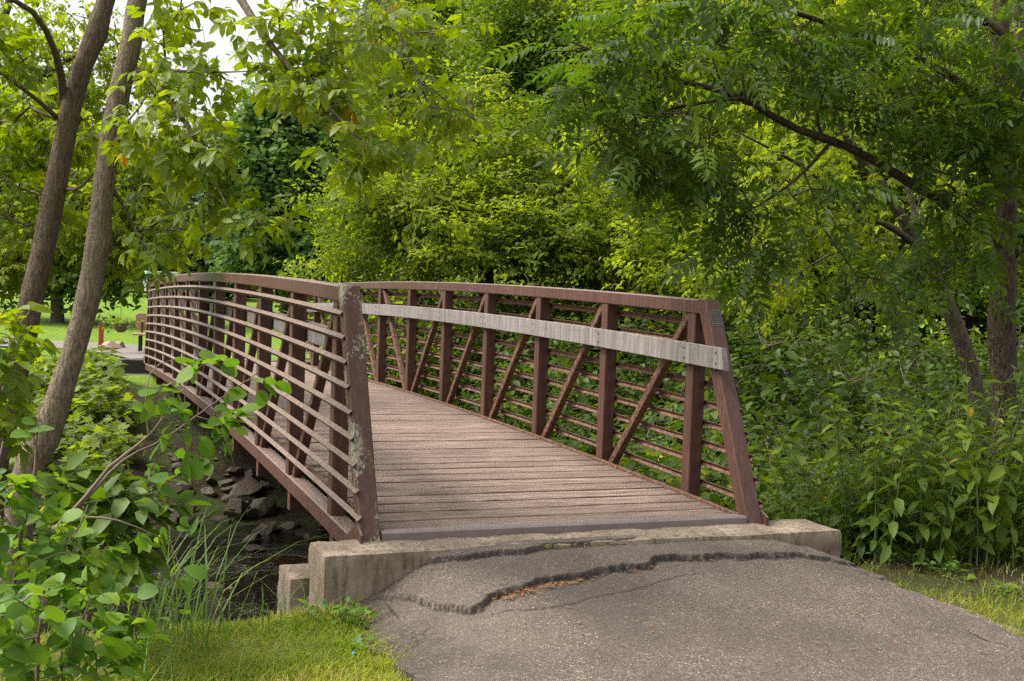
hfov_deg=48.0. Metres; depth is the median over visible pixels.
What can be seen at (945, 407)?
shrub
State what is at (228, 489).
rock
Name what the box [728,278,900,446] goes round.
shrub
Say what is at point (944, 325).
shrub
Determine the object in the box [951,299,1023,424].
shrub
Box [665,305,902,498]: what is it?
shrub
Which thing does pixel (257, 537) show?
rock
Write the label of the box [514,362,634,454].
shrub
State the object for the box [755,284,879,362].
shrub
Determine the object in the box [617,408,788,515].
shrub
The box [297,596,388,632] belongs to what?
broadleaf weed
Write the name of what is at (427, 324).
shrub
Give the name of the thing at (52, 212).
elder tree
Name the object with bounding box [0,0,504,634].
elder tree
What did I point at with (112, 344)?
rock
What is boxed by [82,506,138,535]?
bank plant
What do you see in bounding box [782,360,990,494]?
shrub
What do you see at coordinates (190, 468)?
round leaf shrub
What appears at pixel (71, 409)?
bank plant
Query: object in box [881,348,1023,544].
leafy weed
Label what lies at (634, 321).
shrub
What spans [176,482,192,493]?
rock
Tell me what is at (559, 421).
leafy weed
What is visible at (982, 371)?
shrub
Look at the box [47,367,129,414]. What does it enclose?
bank plant
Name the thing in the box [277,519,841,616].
bridge abutment
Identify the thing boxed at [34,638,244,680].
grass clump
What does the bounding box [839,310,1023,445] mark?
shrub
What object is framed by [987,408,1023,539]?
leafy weed
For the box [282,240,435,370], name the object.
shrub
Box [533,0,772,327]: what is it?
broadleaf tree
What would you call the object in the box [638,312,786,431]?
shrub
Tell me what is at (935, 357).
shrub
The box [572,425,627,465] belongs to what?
leafy weed
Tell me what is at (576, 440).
leafy weed
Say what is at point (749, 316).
shrub
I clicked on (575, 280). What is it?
shrub
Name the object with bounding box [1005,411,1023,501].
leafy weed
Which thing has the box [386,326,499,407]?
shrub
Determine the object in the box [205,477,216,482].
rock
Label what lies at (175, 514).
rock
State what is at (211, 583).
rock
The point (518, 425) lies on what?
leafy weed
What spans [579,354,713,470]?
shrub
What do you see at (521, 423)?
shrub
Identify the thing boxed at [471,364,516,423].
leafy weed
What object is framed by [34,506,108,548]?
bank plant
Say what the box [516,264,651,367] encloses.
shrub
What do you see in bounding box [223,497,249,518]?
rock
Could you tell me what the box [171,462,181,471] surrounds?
rock
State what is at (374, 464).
pedestrian bridge
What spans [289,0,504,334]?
broadleaf tree
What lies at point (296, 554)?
stream water
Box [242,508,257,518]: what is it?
rock
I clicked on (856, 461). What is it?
leafy weed
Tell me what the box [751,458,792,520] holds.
leafy weed
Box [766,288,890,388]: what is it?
shrub
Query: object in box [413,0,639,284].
broadleaf tree
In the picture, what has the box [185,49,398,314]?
broadleaf tree
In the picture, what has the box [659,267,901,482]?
shrub
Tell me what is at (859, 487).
leafy weed
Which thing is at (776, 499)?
leafy weed
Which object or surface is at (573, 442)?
shrub
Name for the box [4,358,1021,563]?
ground cover
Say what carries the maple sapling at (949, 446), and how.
on the ground at (306, 518)
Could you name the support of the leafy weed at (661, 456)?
on the ground at (306, 518)
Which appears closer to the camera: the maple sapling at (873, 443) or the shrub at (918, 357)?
the maple sapling at (873, 443)
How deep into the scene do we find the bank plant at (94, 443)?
13.79 m
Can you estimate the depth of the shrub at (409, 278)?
20.75 m
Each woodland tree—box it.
[303,0,594,321]
[341,1,685,326]
[458,6,644,319]
[664,7,891,340]
[770,0,991,341]
[802,0,1023,345]
[815,16,941,335]
[919,291,1023,343]
[921,305,1021,339]
[964,292,1023,344]
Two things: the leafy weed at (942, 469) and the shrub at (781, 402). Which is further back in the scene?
the shrub at (781, 402)
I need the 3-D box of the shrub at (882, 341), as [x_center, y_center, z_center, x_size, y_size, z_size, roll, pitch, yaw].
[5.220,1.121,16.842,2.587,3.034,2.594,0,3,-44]
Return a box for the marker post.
[98,321,103,344]
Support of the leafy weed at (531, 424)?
on the ground at (306, 518)
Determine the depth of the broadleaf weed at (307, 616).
5.89 m
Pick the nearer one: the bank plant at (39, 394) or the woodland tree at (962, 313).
the bank plant at (39, 394)
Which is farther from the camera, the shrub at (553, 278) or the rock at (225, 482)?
the shrub at (553, 278)
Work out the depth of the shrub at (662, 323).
18.21 m
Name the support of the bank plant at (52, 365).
on the ground at (306, 518)
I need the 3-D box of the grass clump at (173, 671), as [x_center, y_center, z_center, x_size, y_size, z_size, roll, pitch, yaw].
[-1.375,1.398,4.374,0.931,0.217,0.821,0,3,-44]
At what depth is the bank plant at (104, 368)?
17.80 m
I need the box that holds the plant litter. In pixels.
[492,543,895,666]
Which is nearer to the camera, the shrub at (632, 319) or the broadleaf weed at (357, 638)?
the broadleaf weed at (357, 638)
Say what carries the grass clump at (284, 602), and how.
on the ground at (306, 518)
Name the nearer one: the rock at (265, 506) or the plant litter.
the plant litter
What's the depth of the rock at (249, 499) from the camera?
13.94 m
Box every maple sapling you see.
[620,444,672,483]
[647,428,758,503]
[652,465,720,503]
[719,497,772,509]
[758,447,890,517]
[767,464,856,510]
[768,458,839,512]
[813,441,886,477]
[854,418,974,484]
[899,446,977,482]
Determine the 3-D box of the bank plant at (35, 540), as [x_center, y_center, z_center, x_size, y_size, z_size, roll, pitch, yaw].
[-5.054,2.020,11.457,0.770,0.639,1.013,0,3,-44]
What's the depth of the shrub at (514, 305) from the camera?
20.23 m
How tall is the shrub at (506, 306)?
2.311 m
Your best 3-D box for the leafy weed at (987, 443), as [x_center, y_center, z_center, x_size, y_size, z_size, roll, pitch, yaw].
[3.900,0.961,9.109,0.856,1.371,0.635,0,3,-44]
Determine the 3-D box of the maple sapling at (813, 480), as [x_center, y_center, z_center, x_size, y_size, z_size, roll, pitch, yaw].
[2.731,1.786,10.236,1.018,1.462,1.125,3,2,20]
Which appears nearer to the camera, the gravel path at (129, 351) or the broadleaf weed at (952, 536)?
the broadleaf weed at (952, 536)
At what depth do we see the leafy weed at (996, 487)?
8.12 m
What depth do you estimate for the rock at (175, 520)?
12.83 m
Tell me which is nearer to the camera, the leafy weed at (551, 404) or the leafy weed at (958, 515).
the leafy weed at (958, 515)
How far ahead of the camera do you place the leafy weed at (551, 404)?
15.59 m
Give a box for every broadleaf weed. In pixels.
[274,606,325,627]
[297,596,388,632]
[334,628,380,656]
[865,540,942,568]
[873,526,959,552]
[891,553,1018,588]
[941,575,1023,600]
[951,526,1020,558]
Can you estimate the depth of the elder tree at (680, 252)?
16.21 m
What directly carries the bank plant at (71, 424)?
on the ground at (306, 518)
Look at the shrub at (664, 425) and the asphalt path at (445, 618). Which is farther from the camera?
the shrub at (664, 425)
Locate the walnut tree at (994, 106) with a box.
[482,0,1023,495]
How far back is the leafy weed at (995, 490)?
8.37 m
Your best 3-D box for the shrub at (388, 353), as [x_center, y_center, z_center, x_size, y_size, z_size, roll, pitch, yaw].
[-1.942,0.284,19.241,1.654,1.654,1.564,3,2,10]
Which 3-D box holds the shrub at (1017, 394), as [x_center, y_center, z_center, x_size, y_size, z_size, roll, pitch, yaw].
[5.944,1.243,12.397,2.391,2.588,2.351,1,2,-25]
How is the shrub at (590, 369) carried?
on the ground at (306, 518)
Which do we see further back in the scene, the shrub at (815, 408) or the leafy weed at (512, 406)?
the leafy weed at (512, 406)
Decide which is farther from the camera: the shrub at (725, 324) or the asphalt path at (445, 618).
the shrub at (725, 324)
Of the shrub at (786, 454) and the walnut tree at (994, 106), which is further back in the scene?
the shrub at (786, 454)
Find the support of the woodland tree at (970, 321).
on the ground at (306, 518)
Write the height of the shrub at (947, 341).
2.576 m
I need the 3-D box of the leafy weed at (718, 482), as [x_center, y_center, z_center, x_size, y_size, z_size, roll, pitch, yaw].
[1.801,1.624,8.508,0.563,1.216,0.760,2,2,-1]
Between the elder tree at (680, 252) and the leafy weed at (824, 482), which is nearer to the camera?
the leafy weed at (824, 482)
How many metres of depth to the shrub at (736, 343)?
16.09 m
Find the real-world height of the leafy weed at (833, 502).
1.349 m
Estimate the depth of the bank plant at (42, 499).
12.05 m
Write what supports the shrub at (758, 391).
on the ground at (306, 518)
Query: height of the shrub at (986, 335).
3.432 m
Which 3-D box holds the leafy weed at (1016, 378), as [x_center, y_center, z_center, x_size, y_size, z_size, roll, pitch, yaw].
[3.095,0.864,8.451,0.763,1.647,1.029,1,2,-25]
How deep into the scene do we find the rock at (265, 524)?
12.80 m
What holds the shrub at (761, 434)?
on the ground at (306, 518)
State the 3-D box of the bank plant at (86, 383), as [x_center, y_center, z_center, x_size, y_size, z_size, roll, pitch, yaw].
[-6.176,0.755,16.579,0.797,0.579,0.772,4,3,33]
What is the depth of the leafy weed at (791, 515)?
8.35 m
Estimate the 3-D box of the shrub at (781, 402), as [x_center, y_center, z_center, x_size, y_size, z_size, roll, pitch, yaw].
[3.915,1.162,13.331,2.517,3.129,2.668,2,2,-16]
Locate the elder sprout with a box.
[0,301,59,471]
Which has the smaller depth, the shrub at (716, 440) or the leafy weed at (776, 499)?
the leafy weed at (776, 499)
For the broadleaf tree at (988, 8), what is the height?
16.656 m
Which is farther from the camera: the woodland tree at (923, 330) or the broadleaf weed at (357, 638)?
the woodland tree at (923, 330)
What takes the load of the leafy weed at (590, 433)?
on the ground at (306, 518)
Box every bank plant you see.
[3,496,94,536]
[3,520,48,554]
[7,456,49,479]
[12,428,77,469]
[17,408,79,448]
[24,393,34,407]
[28,358,86,393]
[30,396,44,417]
[31,356,55,372]
[33,382,76,403]
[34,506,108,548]
[38,350,60,361]
[41,393,93,422]
[43,344,105,364]
[44,367,81,386]
[45,439,111,476]
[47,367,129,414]
[48,449,133,490]
[49,352,117,379]
[53,356,113,389]
[63,415,145,463]
[65,384,143,428]
[71,412,123,442]
[74,373,102,405]
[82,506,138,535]
[84,345,127,377]
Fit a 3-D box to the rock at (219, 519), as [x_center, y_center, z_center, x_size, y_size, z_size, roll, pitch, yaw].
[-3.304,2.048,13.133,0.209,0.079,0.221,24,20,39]
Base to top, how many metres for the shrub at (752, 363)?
3.399 m
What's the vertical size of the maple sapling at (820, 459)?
1.772 m
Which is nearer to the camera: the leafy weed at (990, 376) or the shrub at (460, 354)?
the leafy weed at (990, 376)
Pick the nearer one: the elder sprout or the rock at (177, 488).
the elder sprout
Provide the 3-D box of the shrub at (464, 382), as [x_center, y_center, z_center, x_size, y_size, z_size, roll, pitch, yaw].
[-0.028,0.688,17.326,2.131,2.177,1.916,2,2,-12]
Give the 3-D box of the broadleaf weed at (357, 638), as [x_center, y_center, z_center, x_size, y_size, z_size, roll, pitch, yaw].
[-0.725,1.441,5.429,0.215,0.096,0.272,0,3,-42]
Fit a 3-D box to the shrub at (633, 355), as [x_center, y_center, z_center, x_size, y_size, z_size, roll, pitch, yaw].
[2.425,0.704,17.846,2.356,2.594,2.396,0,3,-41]
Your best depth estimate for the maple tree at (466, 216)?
19.07 m
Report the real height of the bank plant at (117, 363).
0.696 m
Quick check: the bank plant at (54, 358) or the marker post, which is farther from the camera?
the marker post
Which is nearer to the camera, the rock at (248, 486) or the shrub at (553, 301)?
the rock at (248, 486)
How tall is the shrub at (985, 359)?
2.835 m
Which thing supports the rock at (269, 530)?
on the ground at (306, 518)
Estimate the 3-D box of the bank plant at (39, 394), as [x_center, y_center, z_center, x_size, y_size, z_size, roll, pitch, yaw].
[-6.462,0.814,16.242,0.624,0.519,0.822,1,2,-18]
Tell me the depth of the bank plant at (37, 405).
15.40 m
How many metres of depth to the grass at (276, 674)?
5.38 m
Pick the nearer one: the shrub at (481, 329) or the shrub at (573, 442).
the shrub at (573, 442)
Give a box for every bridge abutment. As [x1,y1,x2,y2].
[118,358,310,375]
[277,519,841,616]
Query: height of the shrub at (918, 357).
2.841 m
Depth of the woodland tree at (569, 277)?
48.56 m
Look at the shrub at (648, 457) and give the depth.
11.84 m
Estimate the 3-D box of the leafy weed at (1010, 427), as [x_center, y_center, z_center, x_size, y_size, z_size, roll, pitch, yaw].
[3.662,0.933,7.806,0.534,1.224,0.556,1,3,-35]
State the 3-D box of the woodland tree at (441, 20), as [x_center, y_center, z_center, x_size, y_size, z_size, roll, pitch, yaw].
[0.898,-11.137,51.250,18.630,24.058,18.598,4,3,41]
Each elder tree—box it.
[0,0,115,530]
[0,0,221,323]
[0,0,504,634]
[552,0,947,389]
[667,0,1023,462]
[784,0,1023,291]
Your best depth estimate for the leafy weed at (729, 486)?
11.17 m
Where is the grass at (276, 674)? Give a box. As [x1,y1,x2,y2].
[0,364,1023,680]
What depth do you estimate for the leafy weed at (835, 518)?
7.86 m
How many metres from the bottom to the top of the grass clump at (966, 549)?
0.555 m
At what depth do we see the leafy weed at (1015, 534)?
7.72 m
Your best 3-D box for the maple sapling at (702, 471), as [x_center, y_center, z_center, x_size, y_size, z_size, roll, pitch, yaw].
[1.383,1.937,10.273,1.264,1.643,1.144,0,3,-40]
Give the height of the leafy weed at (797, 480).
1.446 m
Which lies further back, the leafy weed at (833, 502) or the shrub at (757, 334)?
the shrub at (757, 334)
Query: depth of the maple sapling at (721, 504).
10.53 m
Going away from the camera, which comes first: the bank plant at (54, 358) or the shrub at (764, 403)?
the shrub at (764, 403)
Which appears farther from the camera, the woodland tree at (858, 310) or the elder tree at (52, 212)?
the woodland tree at (858, 310)
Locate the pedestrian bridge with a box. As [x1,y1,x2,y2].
[143,273,768,543]
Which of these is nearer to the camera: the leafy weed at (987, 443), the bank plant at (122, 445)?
the leafy weed at (987, 443)
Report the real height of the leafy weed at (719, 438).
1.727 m
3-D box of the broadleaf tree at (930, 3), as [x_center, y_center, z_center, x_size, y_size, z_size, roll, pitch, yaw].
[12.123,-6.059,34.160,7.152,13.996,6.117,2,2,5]
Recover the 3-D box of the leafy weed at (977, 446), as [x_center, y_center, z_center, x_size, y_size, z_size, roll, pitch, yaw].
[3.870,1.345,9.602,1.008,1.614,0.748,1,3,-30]
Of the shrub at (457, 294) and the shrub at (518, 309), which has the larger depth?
the shrub at (457, 294)
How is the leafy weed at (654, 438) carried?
on the ground at (306, 518)
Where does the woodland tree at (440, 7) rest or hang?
on the ground at (306, 518)
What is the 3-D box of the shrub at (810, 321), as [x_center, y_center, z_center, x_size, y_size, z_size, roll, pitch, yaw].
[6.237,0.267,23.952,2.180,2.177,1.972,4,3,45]
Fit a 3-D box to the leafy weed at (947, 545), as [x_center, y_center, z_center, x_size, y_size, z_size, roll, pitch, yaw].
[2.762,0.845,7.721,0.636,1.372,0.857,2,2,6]
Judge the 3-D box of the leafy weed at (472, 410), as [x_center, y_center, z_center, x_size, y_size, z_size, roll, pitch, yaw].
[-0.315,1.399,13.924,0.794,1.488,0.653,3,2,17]
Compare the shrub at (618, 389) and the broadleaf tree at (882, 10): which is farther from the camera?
the broadleaf tree at (882, 10)
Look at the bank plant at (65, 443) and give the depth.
14.04 m
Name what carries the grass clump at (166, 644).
on the ground at (306, 518)
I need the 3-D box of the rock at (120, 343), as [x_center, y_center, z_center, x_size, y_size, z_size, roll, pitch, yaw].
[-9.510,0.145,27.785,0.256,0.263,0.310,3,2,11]
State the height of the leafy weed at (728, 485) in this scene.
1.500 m
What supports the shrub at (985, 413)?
on the ground at (306, 518)
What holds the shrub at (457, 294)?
on the ground at (306, 518)
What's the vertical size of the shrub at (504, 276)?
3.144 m
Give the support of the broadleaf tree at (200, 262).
on the ground at (306, 518)
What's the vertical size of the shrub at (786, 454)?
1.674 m
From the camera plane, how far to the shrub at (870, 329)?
18.50 m
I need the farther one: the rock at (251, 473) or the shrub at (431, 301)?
the shrub at (431, 301)
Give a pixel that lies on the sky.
(222, 47)
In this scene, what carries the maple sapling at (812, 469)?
on the ground at (306, 518)
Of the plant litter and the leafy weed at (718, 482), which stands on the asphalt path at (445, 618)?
the plant litter
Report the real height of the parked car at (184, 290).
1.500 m
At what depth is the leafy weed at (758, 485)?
10.19 m
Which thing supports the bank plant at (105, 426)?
on the ground at (306, 518)
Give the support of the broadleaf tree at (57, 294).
on the ground at (306, 518)
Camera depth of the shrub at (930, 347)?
13.39 m
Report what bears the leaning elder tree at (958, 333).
on the ground cover at (913, 523)
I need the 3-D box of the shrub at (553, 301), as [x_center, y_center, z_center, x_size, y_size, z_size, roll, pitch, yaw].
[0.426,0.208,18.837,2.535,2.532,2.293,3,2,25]
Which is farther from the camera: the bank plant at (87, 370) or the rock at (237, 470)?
the bank plant at (87, 370)
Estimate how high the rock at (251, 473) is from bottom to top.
0.214 m
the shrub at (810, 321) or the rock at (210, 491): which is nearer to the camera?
the rock at (210, 491)
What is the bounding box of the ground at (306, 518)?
[0,280,1023,680]
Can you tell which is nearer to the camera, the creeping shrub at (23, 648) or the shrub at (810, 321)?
the creeping shrub at (23, 648)
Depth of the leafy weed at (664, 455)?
12.80 m
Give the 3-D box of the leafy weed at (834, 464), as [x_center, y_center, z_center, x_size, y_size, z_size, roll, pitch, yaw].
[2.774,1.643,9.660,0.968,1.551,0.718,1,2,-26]
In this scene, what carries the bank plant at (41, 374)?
on the ground at (306, 518)
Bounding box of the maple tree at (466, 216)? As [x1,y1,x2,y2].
[272,66,725,370]
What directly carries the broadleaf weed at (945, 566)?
on the ground at (306, 518)
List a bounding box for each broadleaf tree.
[0,37,202,322]
[139,168,256,297]
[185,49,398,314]
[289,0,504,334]
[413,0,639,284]
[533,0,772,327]
[688,0,943,346]
[850,0,1022,360]
[960,0,1023,323]
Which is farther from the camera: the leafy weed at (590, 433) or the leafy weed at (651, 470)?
the leafy weed at (590, 433)
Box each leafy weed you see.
[457,400,511,421]
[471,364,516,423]
[512,389,557,437]
[514,404,575,442]
[523,385,575,427]
[525,387,583,448]
[548,415,595,453]
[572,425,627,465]
[578,416,619,454]
[614,407,683,466]
[614,419,669,474]
[634,453,706,488]
[645,442,707,487]
[648,432,789,504]
[652,431,680,481]
[663,443,748,503]
[678,453,765,496]
[701,461,763,509]
[705,415,807,518]
[711,469,783,518]
[711,487,762,511]
[748,446,839,518]
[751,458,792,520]
[763,487,808,519]
[765,462,840,519]
[770,470,849,528]
[771,425,856,543]
[775,405,857,558]
[790,463,845,524]
[803,463,861,511]
[810,463,868,530]
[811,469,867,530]
[814,398,881,564]
[818,369,938,564]
[818,462,876,519]
[822,440,895,557]
[828,415,924,564]
[850,386,934,565]
[860,419,959,548]
[864,353,1023,554]
[867,359,975,571]
[871,435,907,556]
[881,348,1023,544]
[884,361,970,544]
[885,374,966,552]
[929,408,976,523]
[930,430,998,534]
[939,357,1023,566]
[953,382,1022,518]
[961,411,988,504]
[968,445,1023,542]
[981,357,1023,442]
[984,408,1023,555]
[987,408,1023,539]
[991,447,1023,568]
[997,384,1023,538]
[1000,397,1023,505]
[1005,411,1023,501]
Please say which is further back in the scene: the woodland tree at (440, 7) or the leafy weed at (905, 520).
the woodland tree at (440, 7)
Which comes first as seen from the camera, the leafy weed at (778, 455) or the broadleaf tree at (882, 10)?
the leafy weed at (778, 455)
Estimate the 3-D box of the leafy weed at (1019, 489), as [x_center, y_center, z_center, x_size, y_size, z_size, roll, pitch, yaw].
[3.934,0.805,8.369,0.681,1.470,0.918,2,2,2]
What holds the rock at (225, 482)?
on the ground at (306, 518)
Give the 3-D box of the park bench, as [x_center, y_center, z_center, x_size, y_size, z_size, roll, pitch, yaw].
[-8.143,-0.157,27.145,1.500,0.944,0.536,2,2,-10]
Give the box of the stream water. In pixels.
[35,524,329,638]
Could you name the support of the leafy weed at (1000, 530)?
on the ground at (306, 518)
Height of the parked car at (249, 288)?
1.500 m
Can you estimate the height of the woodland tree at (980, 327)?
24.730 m
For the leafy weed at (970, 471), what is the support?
on the ground at (306, 518)
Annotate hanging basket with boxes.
[102,313,144,333]
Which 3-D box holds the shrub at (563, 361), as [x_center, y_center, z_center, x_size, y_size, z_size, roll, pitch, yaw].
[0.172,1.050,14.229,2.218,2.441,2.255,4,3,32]
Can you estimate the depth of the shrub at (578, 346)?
18.12 m
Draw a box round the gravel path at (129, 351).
[0,339,246,359]
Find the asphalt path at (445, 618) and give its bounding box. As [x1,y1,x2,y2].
[342,535,1023,680]
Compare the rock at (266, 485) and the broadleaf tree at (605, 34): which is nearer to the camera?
the rock at (266, 485)
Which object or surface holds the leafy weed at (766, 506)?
on the ground at (306, 518)
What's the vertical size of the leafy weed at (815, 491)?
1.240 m
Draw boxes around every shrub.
[0,404,130,680]
[0,565,190,680]
[20,451,211,680]
[29,350,291,592]
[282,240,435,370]
[342,230,461,376]
[364,261,498,397]
[366,318,438,389]
[370,281,473,387]
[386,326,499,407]
[419,257,552,361]
[423,272,502,365]
[426,311,548,412]
[428,279,527,384]
[434,338,599,448]
[435,267,554,395]
[438,260,539,338]
[451,330,571,423]
[452,275,556,378]
[463,281,582,407]
[476,276,599,404]
[495,258,624,401]
[495,310,618,422]
[502,405,558,437]
[512,264,622,321]
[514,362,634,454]
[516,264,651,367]
[524,315,618,422]
[528,268,610,314]
[530,402,655,476]
[532,303,681,451]
[550,289,638,372]
[555,262,741,425]
[560,274,637,320]
[573,355,662,432]
[574,263,682,402]
[576,427,672,480]
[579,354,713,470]
[591,263,731,414]
[591,312,742,454]
[613,399,752,474]
[614,332,772,475]
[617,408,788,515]
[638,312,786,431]
[640,418,790,508]
[656,345,910,519]
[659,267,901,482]
[662,296,859,458]
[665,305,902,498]
[668,286,794,366]
[668,333,809,437]
[673,283,845,430]
[681,403,789,485]
[716,369,814,471]
[717,394,864,480]
[724,311,828,397]
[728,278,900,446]
[742,305,971,492]
[743,305,929,450]
[754,402,864,457]
[754,433,847,511]
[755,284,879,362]
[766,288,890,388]
[768,308,833,342]
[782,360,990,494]
[815,314,951,431]
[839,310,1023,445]
[850,324,957,388]
[852,332,1018,431]
[852,383,990,473]
[854,337,960,401]
[856,275,1023,467]
[870,365,1023,451]
[873,298,987,391]
[894,324,978,382]
[898,336,987,390]
[920,341,1022,395]
[942,334,1023,424]
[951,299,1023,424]
[955,352,1023,443]
[975,306,1023,375]
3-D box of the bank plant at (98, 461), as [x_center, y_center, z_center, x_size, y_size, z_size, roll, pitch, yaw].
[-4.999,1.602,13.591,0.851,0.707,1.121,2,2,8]
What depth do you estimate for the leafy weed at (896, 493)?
8.62 m
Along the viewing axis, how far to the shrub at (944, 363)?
15.72 m
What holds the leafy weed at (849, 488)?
on the ground at (306, 518)
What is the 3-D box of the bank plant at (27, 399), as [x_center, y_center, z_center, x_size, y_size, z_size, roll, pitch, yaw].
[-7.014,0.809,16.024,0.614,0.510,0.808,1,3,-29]
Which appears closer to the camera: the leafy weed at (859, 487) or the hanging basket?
the leafy weed at (859, 487)
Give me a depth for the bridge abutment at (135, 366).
20.40 m
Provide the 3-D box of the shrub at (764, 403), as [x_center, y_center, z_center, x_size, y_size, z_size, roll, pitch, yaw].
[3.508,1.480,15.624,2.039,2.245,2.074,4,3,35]
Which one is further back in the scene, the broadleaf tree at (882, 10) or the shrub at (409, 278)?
the broadleaf tree at (882, 10)
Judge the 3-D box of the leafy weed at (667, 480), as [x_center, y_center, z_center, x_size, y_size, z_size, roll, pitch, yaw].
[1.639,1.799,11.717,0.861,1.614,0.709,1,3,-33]
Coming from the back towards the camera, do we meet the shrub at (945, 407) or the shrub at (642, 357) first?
the shrub at (642, 357)
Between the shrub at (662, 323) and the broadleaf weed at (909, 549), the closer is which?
the broadleaf weed at (909, 549)
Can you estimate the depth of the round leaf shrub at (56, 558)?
3.71 m
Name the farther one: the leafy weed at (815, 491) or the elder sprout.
the leafy weed at (815, 491)
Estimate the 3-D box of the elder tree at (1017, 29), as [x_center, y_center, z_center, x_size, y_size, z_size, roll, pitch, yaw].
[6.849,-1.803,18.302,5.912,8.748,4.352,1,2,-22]
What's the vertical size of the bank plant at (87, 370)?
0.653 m
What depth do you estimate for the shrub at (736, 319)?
20.25 m
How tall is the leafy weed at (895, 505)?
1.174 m
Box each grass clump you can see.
[2,586,226,680]
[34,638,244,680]
[44,502,316,672]
[103,655,231,680]
[131,583,333,653]
[136,499,344,638]
[203,572,353,634]
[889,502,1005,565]
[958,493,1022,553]
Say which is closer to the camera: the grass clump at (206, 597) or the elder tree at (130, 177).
the grass clump at (206, 597)
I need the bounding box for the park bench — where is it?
[133,313,197,351]
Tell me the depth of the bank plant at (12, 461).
13.45 m
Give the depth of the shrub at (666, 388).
14.99 m
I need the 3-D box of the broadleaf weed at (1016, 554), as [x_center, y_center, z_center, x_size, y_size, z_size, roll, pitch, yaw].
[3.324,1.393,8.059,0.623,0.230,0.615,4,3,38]
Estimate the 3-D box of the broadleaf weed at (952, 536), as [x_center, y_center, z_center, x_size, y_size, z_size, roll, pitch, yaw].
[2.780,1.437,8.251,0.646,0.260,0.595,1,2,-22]
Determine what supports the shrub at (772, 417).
on the ground at (306, 518)
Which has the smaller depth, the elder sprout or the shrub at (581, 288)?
the elder sprout
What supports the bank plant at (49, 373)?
on the ground at (306, 518)
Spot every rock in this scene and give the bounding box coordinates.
[102,341,122,348]
[115,341,124,346]
[166,482,182,492]
[168,508,181,518]
[168,517,179,525]
[169,453,182,463]
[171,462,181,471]
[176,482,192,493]
[179,515,196,526]
[200,487,216,496]
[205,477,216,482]
[208,582,223,588]
[213,515,231,523]
[218,479,235,487]
[220,485,231,492]
[221,494,229,502]
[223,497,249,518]
[226,467,243,473]
[229,477,263,497]
[241,495,255,502]
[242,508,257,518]
[243,533,261,544]
[245,469,261,480]
[245,544,266,551]
[250,497,276,516]
[250,521,275,534]
[254,522,270,529]
[259,480,270,489]
[279,521,299,529]
[304,533,316,538]
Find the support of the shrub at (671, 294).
on the ground at (306, 518)
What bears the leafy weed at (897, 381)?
on the ground at (306, 518)
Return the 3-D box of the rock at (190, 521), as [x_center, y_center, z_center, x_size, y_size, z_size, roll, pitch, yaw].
[-3.601,2.036,12.805,0.214,0.194,0.211,1,2,-18]
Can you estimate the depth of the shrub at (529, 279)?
19.20 m
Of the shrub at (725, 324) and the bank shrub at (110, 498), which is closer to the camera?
the bank shrub at (110, 498)
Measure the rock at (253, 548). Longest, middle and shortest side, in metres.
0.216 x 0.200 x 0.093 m
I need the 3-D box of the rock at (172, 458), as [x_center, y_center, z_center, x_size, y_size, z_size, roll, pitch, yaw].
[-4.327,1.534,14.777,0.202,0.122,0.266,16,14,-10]
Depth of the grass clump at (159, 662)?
4.95 m
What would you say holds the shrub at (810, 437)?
on the ground at (306, 518)
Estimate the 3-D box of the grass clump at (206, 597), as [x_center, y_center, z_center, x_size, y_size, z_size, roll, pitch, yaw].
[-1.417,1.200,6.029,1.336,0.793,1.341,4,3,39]
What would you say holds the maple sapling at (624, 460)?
on the ground at (306, 518)
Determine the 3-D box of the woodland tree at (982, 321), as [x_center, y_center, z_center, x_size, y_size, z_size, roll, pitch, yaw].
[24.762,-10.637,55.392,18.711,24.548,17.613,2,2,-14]
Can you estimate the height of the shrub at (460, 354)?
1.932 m
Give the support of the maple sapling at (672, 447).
on the ground at (306, 518)
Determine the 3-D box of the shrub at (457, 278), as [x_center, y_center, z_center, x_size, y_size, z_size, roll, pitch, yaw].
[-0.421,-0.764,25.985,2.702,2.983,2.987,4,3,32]
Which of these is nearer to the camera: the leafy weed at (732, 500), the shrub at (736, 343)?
the leafy weed at (732, 500)
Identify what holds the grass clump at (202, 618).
on the ground at (306, 518)
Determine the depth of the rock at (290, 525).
12.97 m
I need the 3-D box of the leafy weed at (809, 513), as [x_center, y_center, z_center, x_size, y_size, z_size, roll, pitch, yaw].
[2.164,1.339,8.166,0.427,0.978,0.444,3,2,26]
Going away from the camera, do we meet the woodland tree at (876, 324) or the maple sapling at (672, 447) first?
the maple sapling at (672, 447)
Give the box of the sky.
[0,0,364,148]
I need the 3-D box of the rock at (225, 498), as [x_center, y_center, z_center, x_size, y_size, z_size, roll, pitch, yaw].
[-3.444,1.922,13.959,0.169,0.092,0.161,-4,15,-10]
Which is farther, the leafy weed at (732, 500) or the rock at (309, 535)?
the rock at (309, 535)

